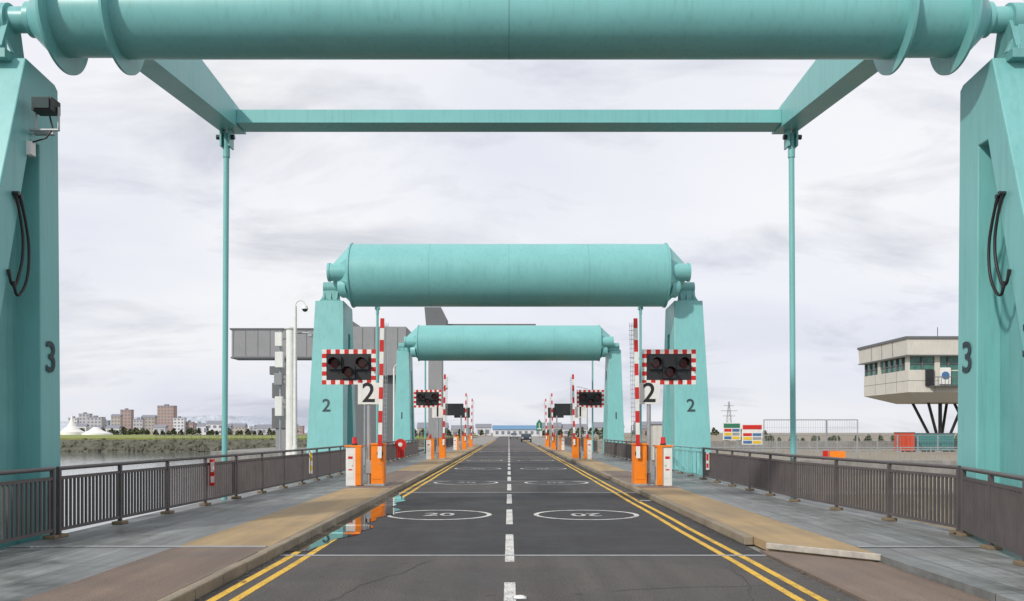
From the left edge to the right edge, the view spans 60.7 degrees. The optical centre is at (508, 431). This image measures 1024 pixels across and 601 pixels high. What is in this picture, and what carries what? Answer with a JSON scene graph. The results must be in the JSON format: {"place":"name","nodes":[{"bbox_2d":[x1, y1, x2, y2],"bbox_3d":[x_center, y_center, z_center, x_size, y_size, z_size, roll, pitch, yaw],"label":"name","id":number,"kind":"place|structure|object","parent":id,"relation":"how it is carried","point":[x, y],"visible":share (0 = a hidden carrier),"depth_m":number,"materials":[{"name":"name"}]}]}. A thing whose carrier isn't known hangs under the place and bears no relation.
{"place":"outdoors","nodes":[
{"label":"outdoors","id":0,"kind":"place"},
{"bbox_2d":[76,423,88,431],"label":"house","id":1,"kind":"structure","parent":0,"point":[85,426],"depth_m":600.61,"materials":[{"name":"stone"}]},
{"bbox_2d":[79,412,91,422],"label":"apartment building","id":2,"kind":"structure","parent":0,"point":[83,417],"depth_m":920.61,"materials":[{"name":"stone"}]},
{"bbox_2d":[87,416,105,429],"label":"apartment building","id":3,"kind":"structure","parent":0,"point":[96,421],"depth_m":892.66,"materials":[{"name":"stone"}]},
{"bbox_2d":[105,425,121,434],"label":"house","id":4,"kind":"structure","parent":0,"point":[114,427],"depth_m":600.42,"materials":[{"name":"stone"}]},
{"bbox_2d":[111,414,122,426],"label":"apartment building","id":5,"kind":"structure","parent":0,"point":[116,419],"depth_m":896.59,"materials":[{"name":"stone"}]},
{"bbox_2d":[120,408,133,430],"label":"apartment building","id":6,"kind":"structure","parent":0,"point":[128,415],"depth_m":939.45,"materials":[{"name":"concrete"}]},
{"bbox_2d":[133,418,144,429],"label":"apartment building","id":7,"kind":"structure","parent":0,"point":[139,423],"depth_m":893.56,"materials":[{"name":"stone"}]},
{"bbox_2d":[141,415,156,433],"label":"apartment building","id":8,"kind":"structure","parent":0,"point":[150,421],"depth_m":950.28,"materials":[{"name":"stone"}]},
{"bbox_2d":[152,425,167,434],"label":"house","id":9,"kind":"structure","parent":0,"point":[160,428],"depth_m":600.00,"materials":[{"name":"stone"}]},
{"bbox_2d":[157,404,176,430],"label":"apartment building","id":10,"kind":"structure","parent":0,"point":[166,414],"depth_m":904.97,"materials":[{"name":"brick"}]},
{"bbox_2d":[173,416,186,433],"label":"apartment building","id":11,"kind":"structure","parent":0,"point":[179,423],"depth_m":887.55,"materials":[{"name":"stone"}]},
{"bbox_2d":[60,415,307,431],"bbox_3d":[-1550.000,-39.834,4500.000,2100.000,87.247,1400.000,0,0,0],"label":"hills","id":12,"kind":"structure","parent":0,"point":[252,420],"depth_m":3827.66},
{"bbox_2d":[186,420,194,432],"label":"apartment building","id":13,"kind":"structure","parent":0,"point":[189,424],"depth_m":892.03,"materials":[{"name":"brick"}]},
{"bbox_2d":[196,423,208,434],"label":"house","id":14,"kind":"structure","parent":0,"point":[203,428],"depth_m":600.00,"materials":[{"name":"stone"}]},
{"bbox_2d":[206,421,221,434],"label":"house","id":15,"kind":"structure","parent":0,"point":[214,425],"depth_m":600.00,"materials":[{"name":"stone"}]},
{"bbox_2d":[230,423,247,433],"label":"apartment building","id":16,"kind":"structure","parent":0,"point":[243,427],"depth_m":890.57,"materials":[{"name":"stone"}]},
{"bbox_2d":[256,424,275,434],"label":"house","id":17,"kind":"structure","parent":0,"point":[263,428],"depth_m":600.00,"materials":[{"name":"stone"}]},
{"bbox_2d":[60,437,477,451],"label":"embankment","id":18,"kind":"structure","parent":0,"point":[145,445],"depth_m":193.71,"materials":[{"name":"grey stone"}]},
{"bbox_2d":[60,416,112,434],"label":"white marquee","id":19,"kind":"object","parent":18,"relation":"on","point":[71,428],"visible":0.92,"depth_m":394.41,"materials":[{"name":"fabric"}]},
{"bbox_2d":[79,427,275,434],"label":"distant trees","id":20,"kind":"object","parent":18,"relation":"on","point":[181,432],"visible":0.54,"depth_m":408.35,"materials":[{"name":"green plant"}]},
{"bbox_2d":[60,435,477,439],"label":"grass","id":21,"kind":"structure","parent":18,"relation":"on","point":[109,437],"depth_m":219.72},
{"bbox_2d":[415,429,459,437],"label":"shrubs","id":22,"kind":"object","parent":21,"relation":"on","point":[447,431],"visible":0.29,"depth_m":217.06,"materials":[{"name":"green plant"}]},
{"bbox_2d":[156,435,464,439],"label":"railing","id":23,"kind":"object","parent":18,"relation":"on","point":[254,435],"visible":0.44,"depth_m":198.49,"materials":[{"name":"brown paint"}]},
{"bbox_2d":[297,424,303,433],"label":"apartment building","id":24,"kind":"structure","parent":0,"point":[300,429],"depth_m":909.97,"materials":[{"name":"brick"}]},
{"bbox_2d":[60,432,957,532],"bbox_3d":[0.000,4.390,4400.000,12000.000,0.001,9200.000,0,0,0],"label":"water","id":25,"kind":"structure","parent":0,"point":[73,458],"depth_m":116.54,"materials":[{"name":"grey liquid"}]},
{"bbox_2d":[211,447,423,474],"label":"gantry foundation","id":26,"kind":"object","parent":25,"relation":"in","point":[421,449],"visible":0.22,"depth_m":88.00,"materials":[{"name":"concrete"}]},
{"bbox_2d":[230,328,313,447],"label":"lock gate gantry","id":27,"kind":"object","parent":26,"relation":"on","point":[253,343],"visible":0.36,"depth_m":104.00,"materials":[{"name":"grey metal"}]},
{"bbox_2d":[353,322,410,450],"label":"hydraulic gate house","id":28,"kind":"structure","parent":26,"relation":"on","point":[364,337],"depth_m":91.00,"materials":[{"name":"metal"}]},
{"bbox_2d":[364,404,365,464],"bbox_3d":[-9.339,-0.230,60.000,1.277,9.440,0.240,0,0,0],"label":"street lamp","id":29,"kind":"object","parent":25,"relation":"in","point":[365,434],"visible":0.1,"depth_m":59.97,"materials":[{"name":"metal"}]},
{"bbox_2d":[393,365,395,440],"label":"cctv camera pole","id":30,"kind":"object","parent":25,"relation":"in","point":[393,398],"visible":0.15,"depth_m":69.93,"materials":[{"name":"white metal"}]},
{"bbox_2d":[195,437,793,600],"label":"bridge deck","id":31,"kind":"structure","parent":25,"relation":"in","point":[484,440],"depth_m":145.58,"materials":[{"name":"concrete"}]},
{"bbox_2d":[424,307,535,439],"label":"sluice gantry","id":32,"kind":"object","parent":31,"relation":"on","point":[435,316],"visible":0.3,"depth_m":90.00,"materials":[{"name":"metal"}]},
{"bbox_2d":[306,243,711,473],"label":"bascule bridge","id":33,"kind":"structure","parent":31,"relation":"on","point":[378,276],"depth_m":39.16,"materials":[{"name":"teal metal"}]},
{"bbox_2d":[394,325,623,452],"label":"bascule bridge","id":34,"kind":"structure","parent":31,"relation":"on","point":[425,343],"depth_m":64.47,"materials":[{"name":"teal metal"}]},
{"bbox_2d":[0,0,1023,547],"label":"bascule bridge","id":35,"kind":"structure","parent":31,"relation":"on","point":[170,46],"depth_m":13.94,"materials":[{"name":"teal metal"}]},
{"bbox_2d":[26,97,60,156],"bbox_3d":[-7.405,-4.825,13.885,0.510,0.870,0.390,0,0,0],"label":"floodlight","id":36,"kind":"object","parent":35,"relation":"attached to","point":[46,106],"visible":1,"depth_m":13.87,"materials":[{"name":"black metal"}]},
{"bbox_2d":[536,419,541,441],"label":"direction sign","id":37,"kind":"object","parent":31,"relation":"on","point":[539,425],"visible":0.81,"depth_m":149.90,"materials":[{"name":"metal"}]},
{"bbox_3d":[-11.500,3.340,45.250,3.000,2.500,3.500,0,0,0],"label":"mast foundation","id":38,"kind":"object","parent":25,"relation":"in","visible":0},
{"bbox_2d":[274,327,312,455],"bbox_3d":[-11.150,-0.450,45.300,1.900,9.880,0.640,0,0,0],"label":"equipment mast","id":39,"kind":"object","parent":38,"relation":"on","point":[279,378],"visible":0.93,"depth_m":45.06,"materials":[{"name":"white metal"}]},
{"bbox_2d":[292,300,307,454],"bbox_3d":[-10.748,-2.352,45.000,0.831,8.884,0.336,0,0,0],"label":"cctv camera pole","id":40,"kind":"object","parent":38,"relation":"on","point":[304,308],"visible":0.91,"depth_m":44.92,"materials":[{"name":"white metal"}]},
{"bbox_2d":[0,445,1023,600],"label":"footway","id":41,"kind":"structure","parent":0,"point":[861,555],"depth_m":12.89,"materials":[{"name":"grey concrete"}]},
{"bbox_2d":[0,467,59,543],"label":"railing","id":42,"kind":"object","parent":41,"relation":"on","point":[51,504],"visible":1,"depth_m":12.91,"materials":[{"name":"grey metal"}]},
{"bbox_2d":[56,444,359,537],"bbox_3d":[-6.701,1.103,25.973,0.432,1.114,24.700,0,0,1],"label":"railing","id":43,"kind":"object","parent":41,"relation":"on","point":[241,476],"visible":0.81,"depth_m":18.18,"materials":[{"name":"grey metal"}]},
{"bbox_2d":[209,459,214,485],"bbox_3d":[-6.746,0.930,19.994,0.112,0.600,0.313,0,0,0],"label":"warning sign","id":44,"kind":"object","parent":43,"relation":"attached to","point":[211,472],"visible":1,"depth_m":19.84,"materials":[{"name":"red metal"}]},
{"bbox_2d":[309,450,311,473],"bbox_3d":[-6.446,0.990,28.593,0.112,0.750,0.363,0,0,0],"label":"warning sign","id":45,"kind":"object","parent":43,"relation":"attached to","point":[310,461],"visible":1,"depth_m":28.41,"materials":[{"name":"metal"}]},
{"bbox_2d":[322,349,375,485],"bbox_3d":[-4.930,-0.435,26.900,1.660,4.190,0.700,0,0,0],"label":"traffic signal","id":46,"kind":"object","parent":41,"relation":"on","point":[348,366],"visible":0.96,"depth_m":26.92,"materials":[{"name":"metal"}]},
{"bbox_2d":[358,383,378,403],"bbox_3d":[-4.320,-1.174,26.916,0.660,0.669,0.037,0,0,0],"label":"number sign","id":47,"kind":"object","parent":46,"relation":"attached to","point":[368,393],"visible":0.86,"depth_m":26.91,"materials":[{"name":"white metal"}]},
{"bbox_2d":[344,437,364,485],"bbox_3d":[-4.780,0.915,27.090,0.520,1.490,0.700,0,0,0],"label":"control cabinet","id":48,"kind":"object","parent":41,"relation":"on","point":[354,463],"visible":1,"depth_m":26.79,"materials":[{"name":"white metal"}]},
{"bbox_2d":[370,318,388,485],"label":"barrier gate","id":49,"kind":"structure","parent":41,"relation":"on","point":[378,463],"depth_m":26.62,"materials":[{"name":"metal"}]},
{"bbox_2d":[382,439,419,461],"bbox_3d":[-6.550,1.103,53.250,0.200,1.114,19.740,0,0,0],"label":"railing","id":50,"kind":"object","parent":41,"relation":"on","point":[411,448],"visible":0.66,"depth_m":55.17,"materials":[{"name":"grey metal"}]},
{"bbox_2d":[395,439,406,460],"bbox_3d":[-6.200,1.035,49.990,0.660,1.250,0.220,0,0,0],"label":"life ring stand","id":51,"kind":"object","parent":41,"relation":"on","point":[400,445],"visible":1,"depth_m":49.90,"materials":[{"name":"red paint"}]},
{"bbox_2d":[414,390,440,458],"bbox_3d":[-4.930,-0.435,52.900,1.660,4.190,0.700,0,0,0],"label":"traffic signal","id":52,"kind":"object","parent":41,"relation":"on","point":[427,398],"visible":0.99,"depth_m":52.92,"materials":[{"name":"metal"}]},
{"bbox_2d":[432,407,442,417],"bbox_3d":[-4.320,-1.171,52.916,0.660,0.661,0.037,0,0,0],"label":"number sign","id":53,"kind":"object","parent":52,"relation":"attached to","point":[437,412],"visible":1,"depth_m":52.91,"materials":[{"name":"white metal"}]},
{"bbox_2d":[426,434,434,458],"bbox_3d":[-4.780,0.915,53.090,0.520,1.490,0.700,0,0,0],"label":"control cabinet","id":54,"kind":"object","parent":41,"relation":"on","point":[430,447],"visible":0.98,"depth_m":52.79,"materials":[{"name":"white metal"}]},
{"bbox_2d":[424,436,452,452],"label":"railing","id":55,"kind":"object","parent":41,"relation":"on","point":[449,441],"visible":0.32,"depth_m":93.00,"materials":[{"name":"grey metal"}]},
{"bbox_2d":[438,374,447,458],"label":"barrier gate","id":56,"kind":"structure","parent":41,"relation":"on","point":[442,447],"depth_m":52.62,"materials":[{"name":"orange metal"}]},
{"bbox_2d":[445,404,463,449],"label":"traffic signal","id":57,"kind":"object","parent":41,"relation":"on","point":[454,409],"visible":0.94,"depth_m":78.93,"materials":[{"name":"metal"}]},
{"bbox_2d":[453,433,458,449],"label":"control cabinet","id":58,"kind":"object","parent":41,"relation":"on","point":[455,442],"visible":1,"depth_m":78.79,"materials":[{"name":"metal"}]},
{"bbox_2d":[454,408,469,446],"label":"traffic signal","id":59,"kind":"object","parent":41,"relation":"on","point":[468,412],"visible":0.65,"depth_m":91.93,"materials":[{"name":"metal"}]},
{"bbox_2d":[462,393,467,449],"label":"barrier gate","id":60,"kind":"structure","parent":41,"relation":"on","point":[464,442],"depth_m":78.62,"materials":[{"name":"orange metal"}]},
{"bbox_2d":[469,399,473,446],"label":"barrier gate","id":61,"kind":"structure","parent":41,"relation":"on","point":[471,435],"depth_m":91.62,"materials":[{"name":"metal"}]},
{"bbox_2d":[544,399,548,446],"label":"barrier gate","id":62,"kind":"structure","parent":41,"relation":"on","point":[546,438],"depth_m":91.62,"materials":[{"name":"metal"}]},
{"bbox_2d":[550,393,555,449],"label":"barrier gate","id":63,"kind":"structure","parent":41,"relation":"on","point":[553,442],"depth_m":78.62,"materials":[{"name":"orange metal"}]},
{"bbox_2d":[548,408,563,446],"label":"traffic signal","id":64,"kind":"object","parent":41,"relation":"on","point":[549,414],"visible":0.59,"depth_m":91.93,"materials":[{"name":"metal"}]},
{"bbox_2d":[559,433,564,449],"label":"control cabinet","id":65,"kind":"object","parent":41,"relation":"on","point":[561,442],"visible":1,"depth_m":78.79,"materials":[{"name":"white metal"}]},
{"bbox_2d":[554,404,572,449],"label":"traffic signal","id":66,"kind":"object","parent":41,"relation":"on","point":[562,409],"visible":0.95,"depth_m":78.93,"materials":[{"name":"metal"}]},
{"bbox_2d":[570,374,578,458],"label":"barrier gate","id":67,"kind":"structure","parent":41,"relation":"on","point":[575,447],"depth_m":52.62,"materials":[{"name":"orange metal"}]},
{"bbox_2d":[564,436,597,452],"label":"railing","id":68,"kind":"object","parent":41,"relation":"on","point":[567,441],"visible":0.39,"depth_m":82.87,"materials":[{"name":"grey metal"}]},
{"bbox_2d":[583,434,591,458],"bbox_3d":[4.780,0.915,53.090,0.520,1.490,0.700,0,0,0],"label":"control cabinet","id":69,"kind":"object","parent":41,"relation":"on","point":[587,447],"visible":0.98,"depth_m":52.79,"materials":[{"name":"white metal"}]},
{"bbox_2d":[577,390,603,458],"bbox_3d":[4.930,-0.435,52.900,1.660,4.190,0.700,0,0,0],"label":"traffic signal","id":70,"kind":"object","parent":41,"relation":"on","point":[590,398],"visible":0.99,"depth_m":52.92,"materials":[{"name":"metal"}]},
{"bbox_2d":[575,407,585,417],"bbox_3d":[4.320,-1.171,52.916,0.660,0.661,0.037,0,0,0],"label":"number sign","id":71,"kind":"object","parent":70,"relation":"attached to","point":[580,412],"visible":1,"depth_m":52.91,"materials":[{"name":"white metal"}]},
{"bbox_2d":[603,439,646,460],"bbox_3d":[6.900,1.103,53.250,0.200,1.114,19.740,0,0,0],"label":"railing","id":72,"kind":"object","parent":41,"relation":"on","point":[619,450],"visible":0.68,"depth_m":54.44,"materials":[{"name":"grey metal"}]},
{"bbox_2d":[629,318,647,485],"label":"barrier gate","id":73,"kind":"structure","parent":41,"relation":"on","point":[639,463],"depth_m":26.62,"materials":[{"name":"metal"}]},
{"bbox_2d":[653,437,673,485],"bbox_3d":[4.780,0.915,27.090,0.520,1.490,0.700,0,0,0],"label":"control cabinet","id":74,"kind":"object","parent":41,"relation":"on","point":[662,463],"visible":1,"depth_m":26.79,"materials":[{"name":"white metal"}]},
{"bbox_2d":[642,349,695,485],"bbox_3d":[4.930,-0.435,26.900,1.660,4.190,0.700,0,0,0],"label":"traffic signal","id":75,"kind":"object","parent":41,"relation":"on","point":[669,366],"visible":0.94,"depth_m":26.92,"materials":[{"name":"metal"}]},
{"bbox_2d":[639,383,659,403],"bbox_3d":[4.320,-1.174,26.916,0.660,0.669,0.037,0,0,0],"label":"number sign","id":76,"kind":"object","parent":75,"relation":"attached to","point":[649,393],"visible":0.9,"depth_m":26.91,"materials":[{"name":"white metal"}]},
{"bbox_2d":[666,444,705,478],"bbox_3d":[6.825,1.103,34.850,0.201,1.114,8.541,0,0,0],"label":"railing","id":77,"kind":"object","parent":41,"relation":"on","point":[680,450],"visible":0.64,"depth_m":32.88,"materials":[{"name":"teal metal"}]},
{"bbox_2d":[700,447,967,533],"bbox_3d":[6.898,1.103,22.321,0.491,1.114,16.602,0,0,-2],"label":"railing","id":78,"kind":"object","parent":41,"relation":"on","point":[771,475],"visible":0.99,"depth_m":18.12,"materials":[{"name":"grey metal"}]},
{"bbox_2d":[706,452,708,469],"bbox_3d":[6.696,0.990,29.593,0.112,0.600,0.313,0,0,0],"label":"warning sign","id":79,"kind":"object","parent":78,"relation":"attached to","point":[707,460],"visible":1,"depth_m":29.44,"materials":[{"name":"metal"}]},
{"bbox_2d":[954,466,1023,566],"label":"railing","id":80,"kind":"object","parent":41,"relation":"on","point":[992,512],"visible":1,"depth_m":12.26,"materials":[{"name":"brown paint"}]},
{"bbox_2d":[0,0,1023,431],"label":"sky","id":81,"kind":"structure","parent":0,"point":[877,172],"materials":[{"name":"white"}]},
{"bbox_2d":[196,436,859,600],"bbox_3d":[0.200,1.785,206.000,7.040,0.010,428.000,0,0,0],"label":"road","id":82,"kind":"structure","parent":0,"point":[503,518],"depth_m":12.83,"materials":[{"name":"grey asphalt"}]},
{"bbox_2d":[287,493,404,550],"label":"puddle","id":83,"kind":"object","parent":82,"relation":"on","point":[358,524],"visible":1,"depth_m":16.75,"materials":[{"name":"liquid"}]},
{"bbox_2d":[157,445,752,600],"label":"kerb","id":84,"kind":"structure","parent":82,"relation":"on","point":[209,584],"depth_m":14.77,"materials":[{"name":"concrete"}]},
{"bbox_2d":[521,434,531,441],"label":"car","id":85,"kind":"object","parent":82,"relation":"on","point":[525,436],"visible":1,"depth_m":150.23,"materials":[{"name":"paint"}]},
{"bbox_2d":[199,471,860,600],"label":"gutter litter","id":86,"kind":"object","parent":82,"relation":"on","point":[436,471],"visible":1,"depth_m":13.86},
{"bbox_2d":[131,433,957,435],"bbox_3d":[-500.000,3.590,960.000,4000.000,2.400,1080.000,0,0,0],"label":"distant shore","id":87,"kind":"structure","parent":0,"point":[720,434],"depth_m":713.62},
{"bbox_2d":[122,427,149,434],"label":"distant trees","id":88,"kind":"object","parent":87,"relation":"on","point":[135,429],"visible":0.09,"depth_m":626.14,"materials":[{"name":"green plant"}]},
{"bbox_2d":[724,401,733,422],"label":"electricity pylon","id":89,"kind":"object","parent":87,"relation":"on","point":[728,405],"visible":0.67,"depth_m":849.33,"materials":[{"name":"white metal"}]},
{"bbox_2d":[473,435,646,437],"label":"ground","id":90,"kind":"structure","parent":0,"point":[597,436],"depth_m":319.31,"materials":[{"name":"grey concrete"}]},
{"bbox_2d":[417,423,448,434],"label":"house","id":91,"kind":"structure","parent":90,"relation":"on","point":[420,426],"depth_m":411.00,"materials":[{"name":"stone"}]},
{"bbox_2d":[451,425,473,434],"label":"house","id":92,"kind":"structure","parent":90,"relation":"on","point":[455,429],"depth_m":410.00,"materials":[{"name":"stone"}]},
{"bbox_2d":[475,424,491,434],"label":"house","id":93,"kind":"structure","parent":90,"relation":"on","point":[486,428],"depth_m":410.00,"materials":[{"name":"stone"}]},
{"bbox_2d":[492,425,542,435],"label":"blue warehouse","id":94,"kind":"structure","parent":90,"relation":"on","point":[502,430],"depth_m":330.00,"materials":[{"name":"metal"}]},
{"bbox_2d":[542,422,561,434],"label":"house","id":95,"kind":"structure","parent":90,"relation":"on","point":[559,425],"depth_m":410.00,"materials":[{"name":"stone"}]},
{"bbox_2d":[561,424,586,434],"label":"house","id":96,"kind":"structure","parent":90,"relation":"on","point":[565,428],"depth_m":410.82,"materials":[{"name":"stone"}]},
{"bbox_2d":[593,422,624,434],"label":"house","id":97,"kind":"structure","parent":90,"relation":"on","point":[598,426],"depth_m":411.46,"materials":[{"name":"stone"}]},
{"bbox_2d":[634,421,661,434],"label":"house","id":98,"kind":"structure","parent":90,"relation":"on","point":[645,423],"depth_m":414.18,"materials":[{"name":"brick"}]},
{"bbox_2d":[542,426,766,435],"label":"distant trees","id":99,"kind":"object","parent":90,"relation":"on","point":[714,431],"visible":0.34,"depth_m":400.33,"materials":[{"name":"green plant"}]},
{"bbox_2d":[651,424,661,461],"bbox_3d":[11.500,0.800,63.100,2.680,2.680,2.280,0,0,0],"label":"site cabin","id":100,"kind":"object","parent":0,"point":[656,432],"visible":0.18,"depth_m":62.00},
{"bbox_2d":[557,436,955,529],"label":"quay ground","id":101,"kind":"structure","parent":0,"point":[886,454],"depth_m":69.47,"materials":[{"name":"grey concrete"}]},
{"bbox_2d":[567,429,602,438],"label":"distant trees","id":102,"kind":"object","parent":101,"relation":"on","point":[571,433],"visible":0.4,"depth_m":202.10,"materials":[{"name":"green plant"}]},
{"bbox_2d":[763,419,857,458],"bbox_3d":[20.587,0.648,60.000,6.774,2.984,0.240,0,0,0],"label":"fence","id":103,"kind":"object","parent":101,"relation":"on","point":[815,427],"visible":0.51,"depth_m":60.00,"materials":[{"name":"metal"}]},
{"bbox_2d":[711,447,957,459],"bbox_3d":[19.950,1.583,51.400,20.300,1.114,13.440,0,0,0],"label":"railing","id":104,"kind":"object","parent":101,"relation":"on","point":[839,449],"visible":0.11,"depth_m":57.98,"materials":[{"name":"metal"}]},
{"bbox_2d":[829,451,844,457],"bbox_3d":[21.600,1.715,57.489,1.000,0.850,0.519,0,0,0],"label":"road barrier","id":105,"kind":"object","parent":101,"relation":"on","point":[840,454],"visible":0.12,"depth_m":57.41,"materials":[{"name":"orange paint"}]},
{"bbox_2d":[725,434,957,440],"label":"shrubs","id":106,"kind":"object","parent":101,"relation":"on","point":[832,438],"visible":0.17,"depth_m":163.32,"materials":[{"name":"green plant"}]},
{"bbox_2d":[737,435,957,451],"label":"fence","id":107,"kind":"object","parent":101,"relation":"on","point":[871,440],"visible":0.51,"depth_m":91.99,"materials":[{"name":"metal"}]},
{"bbox_2d":[894,432,914,451],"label":"site cabin","id":108,"kind":"object","parent":101,"relation":"on","point":[901,443],"visible":0.81,"depth_m":92.00,"materials":[{"name":"red metal"}]},
{"bbox_2d":[857,327,957,432],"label":"control tower building","id":109,"kind":"structure","parent":101,"relation":"on","point":[913,370],"depth_m":100.84,"materials":[{"name":"beige concrete"}]},
{"bbox_2d":[914,433,954,451],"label":"site cabin","id":110,"kind":"object","parent":101,"relation":"on","point":[940,443],"visible":0.62,"depth_m":93.00,"materials":[{"name":"teal metal"}]},
{"bbox_2d":[597,441,956,473],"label":"quay wall","id":111,"kind":"structure","parent":0,"point":[849,463],"depth_m":110.00,"materials":[{"name":"concrete"}]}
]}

